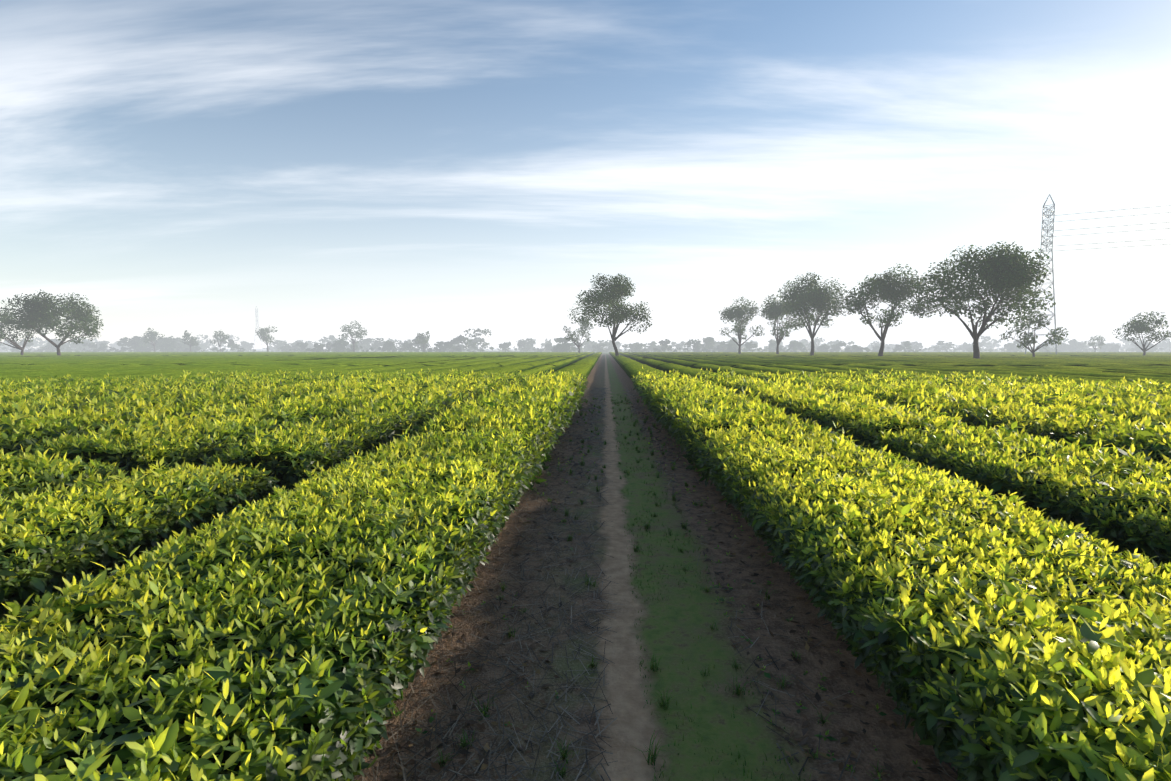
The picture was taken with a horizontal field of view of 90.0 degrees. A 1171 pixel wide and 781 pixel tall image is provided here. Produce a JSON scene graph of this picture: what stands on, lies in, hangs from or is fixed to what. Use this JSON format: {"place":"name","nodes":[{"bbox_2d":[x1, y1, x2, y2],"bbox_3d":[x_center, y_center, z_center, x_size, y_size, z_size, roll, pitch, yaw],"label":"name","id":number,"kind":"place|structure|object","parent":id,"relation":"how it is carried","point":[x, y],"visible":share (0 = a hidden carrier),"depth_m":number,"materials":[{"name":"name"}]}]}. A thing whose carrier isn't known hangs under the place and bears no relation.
{"place":"outdoors","nodes":[
{"label":"outdoors","id":0,"kind":"place"},
{"bbox_2d":[2,349,1164,780],"bbox_3d":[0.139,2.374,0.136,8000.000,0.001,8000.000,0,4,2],"label":"ground","id":1,"kind":"structure","parent":0,"point":[676,621],"depth_m":4.56,"materials":[{"name":"brown soil"}]},
{"bbox_2d":[0,305,60,354],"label":"tree","id":2,"kind":"object","parent":1,"relation":"on","point":[4,316],"visible":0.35,"depth_m":127.35,"materials":[{"name":"green plant"}]},
{"bbox_2d":[1,289,103,354],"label":"tree","id":3,"kind":"object","parent":1,"relation":"on","point":[35,311],"visible":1,"depth_m":118.19,"materials":[{"name":"green plant"}]},
{"bbox_2d":[141,328,164,351],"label":"tree","id":4,"kind":"object","parent":1,"relation":"on","point":[151,335],"visible":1,"depth_m":290.63,"materials":[{"name":"green plant"}]},
{"bbox_2d":[180,330,198,351],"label":"tree","id":5,"kind":"object","parent":1,"relation":"on","point":[187,337],"visible":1,"depth_m":291.94,"materials":[{"name":"green plant"}]},
{"bbox_2d":[210,330,228,351],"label":"tree","id":6,"kind":"object","parent":1,"relation":"on","point":[223,336],"visible":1,"depth_m":292.97,"materials":[{"name":"green plant"}]},
{"bbox_2d":[253,306,262,350],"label":"pylon","id":7,"kind":"object","parent":1,"relation":"on","point":[257,327],"visible":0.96,"depth_m":624.28,"materials":[{"name":"silver metal"}]},
{"bbox_2d":[255,325,277,351],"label":"tree","id":8,"kind":"object","parent":1,"relation":"on","point":[264,335],"visible":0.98,"depth_m":292.79,"materials":[{"name":"green plant"}]},
{"bbox_2d":[338,320,366,351],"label":"tree","id":9,"kind":"object","parent":1,"relation":"on","point":[356,333],"visible":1,"depth_m":294.66,"materials":[{"name":"green plant"}]},
{"bbox_2d":[414,331,429,351],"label":"tree","id":10,"kind":"object","parent":1,"relation":"on","point":[422,338],"visible":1,"depth_m":295.49,"materials":[{"name":"green plant"}]},
{"bbox_2d":[563,317,593,352],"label":"tree","id":11,"kind":"object","parent":1,"relation":"on","point":[582,331],"visible":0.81,"depth_m":206.98,"materials":[{"name":"green plant"}]},
{"bbox_2d":[0,367,1170,542],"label":"tea bushes","id":12,"kind":"object","parent":1,"relation":"on","point":[539,410],"visible":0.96,"depth_m":10.68,"materials":[{"name":"green plant"}]},
{"bbox_2d":[0,352,1170,779],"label":"tea beds","id":13,"kind":"object","parent":1,"relation":"on","point":[1074,366],"visible":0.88,"depth_m":45.30,"materials":[{"name":"green plant"}]},
{"bbox_2d":[0,328,1170,351],"bbox_3d":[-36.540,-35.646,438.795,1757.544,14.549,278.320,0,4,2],"label":"treeline","id":14,"kind":"object","parent":1,"relation":"on","point":[170,344],"visible":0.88,"depth_m":361.63,"materials":[{"name":"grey plant"}]},
{"bbox_2d":[0,453,1170,780],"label":"tea bushes","id":15,"kind":"object","parent":1,"relation":"on","point":[914,653],"visible":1,"depth_m":3.35,"materials":[{"name":"green plant"}]},
{"bbox_2d":[567,273,652,355],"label":"tree","id":16,"kind":"object","parent":1,"relation":"on","point":[617,289],"visible":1,"depth_m":115.08,"materials":[{"name":"green plant"}]},
{"bbox_2d":[353,387,954,780],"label":"twigs","id":17,"kind":"object","parent":1,"relation":"on","point":[451,728],"visible":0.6,"depth_m":4.39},
{"bbox_2d":[391,430,922,780],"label":"weeds","id":18,"kind":"object","parent":1,"relation":"on","point":[767,675],"visible":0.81,"depth_m":4.26,"materials":[{"name":"green plant"}]},
{"bbox_2d":[373,403,942,780],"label":"fallen leaves","id":19,"kind":"object","parent":1,"relation":"on","point":[933,768],"visible":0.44,"depth_m":4.40,"materials":[{"name":"brown plant"}]},
{"bbox_2d":[434,394,890,780],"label":"grass","id":20,"kind":"structure","parent":1,"relation":"on","point":[652,667],"depth_m":4.80,"materials":[{"name":"green plant"}]},
{"bbox_2d":[719,297,764,353],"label":"tree","id":21,"kind":"object","parent":1,"relation":"on","point":[740,312],"visible":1,"depth_m":164.74,"materials":[{"name":"green plant"}]},
{"bbox_2d":[759,294,800,353],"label":"tree","id":22,"kind":"object","parent":1,"relation":"on","point":[773,310],"visible":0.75,"depth_m":150.03,"materials":[{"name":"green plant"}]},
{"bbox_2d":[776,272,853,354],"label":"tree","id":23,"kind":"object","parent":1,"relation":"on","point":[818,298],"visible":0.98,"depth_m":126.31,"materials":[{"name":"green plant"}]},
{"bbox_2d":[835,263,942,355],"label":"tree","id":24,"kind":"object","parent":1,"relation":"on","point":[885,286],"visible":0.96,"depth_m":104.21,"materials":[{"name":"green plant"}]},
{"bbox_2d":[911,241,1055,358],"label":"tree","id":25,"kind":"object","parent":1,"relation":"on","point":[1008,271],"visible":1,"depth_m":81.44,"materials":[{"name":"green plant"}]},
{"bbox_2d":[999,310,1067,356],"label":"tree","id":26,"kind":"object","parent":1,"relation":"on","point":[1025,342],"visible":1,"depth_m":101.29,"materials":[{"name":"green plant"}]},
{"bbox_2d":[1085,335,1105,351],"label":"tree","id":27,"kind":"object","parent":1,"relation":"on","point":[1100,340],"visible":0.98,"depth_m":265.54,"materials":[{"name":"green plant"}]},
{"bbox_2d":[1025,194,1170,353],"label":"pylon","id":28,"kind":"object","parent":1,"relation":"on","point":[1047,233],"visible":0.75,"depth_m":150.15,"materials":[{"name":"silver metal"}]},
{"bbox_2d":[1112,311,1170,355],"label":"tree","id":29,"kind":"object","parent":1,"relation":"on","point":[1139,326],"visible":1,"depth_m":122.71,"materials":[{"name":"green plant"}]},
{"bbox_2d":[0,0,1170,348],"label":"sky","id":30,"kind":"structure","parent":0,"point":[402,170],"materials":[{"name":"blue"}]},
{"bbox_2d":[726,429,957,774],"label":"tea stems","id":31,"kind":"object","parent":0,"point":[949,765],"depth_m":3.04,"materials":[{"name":"plant"}]}
]}

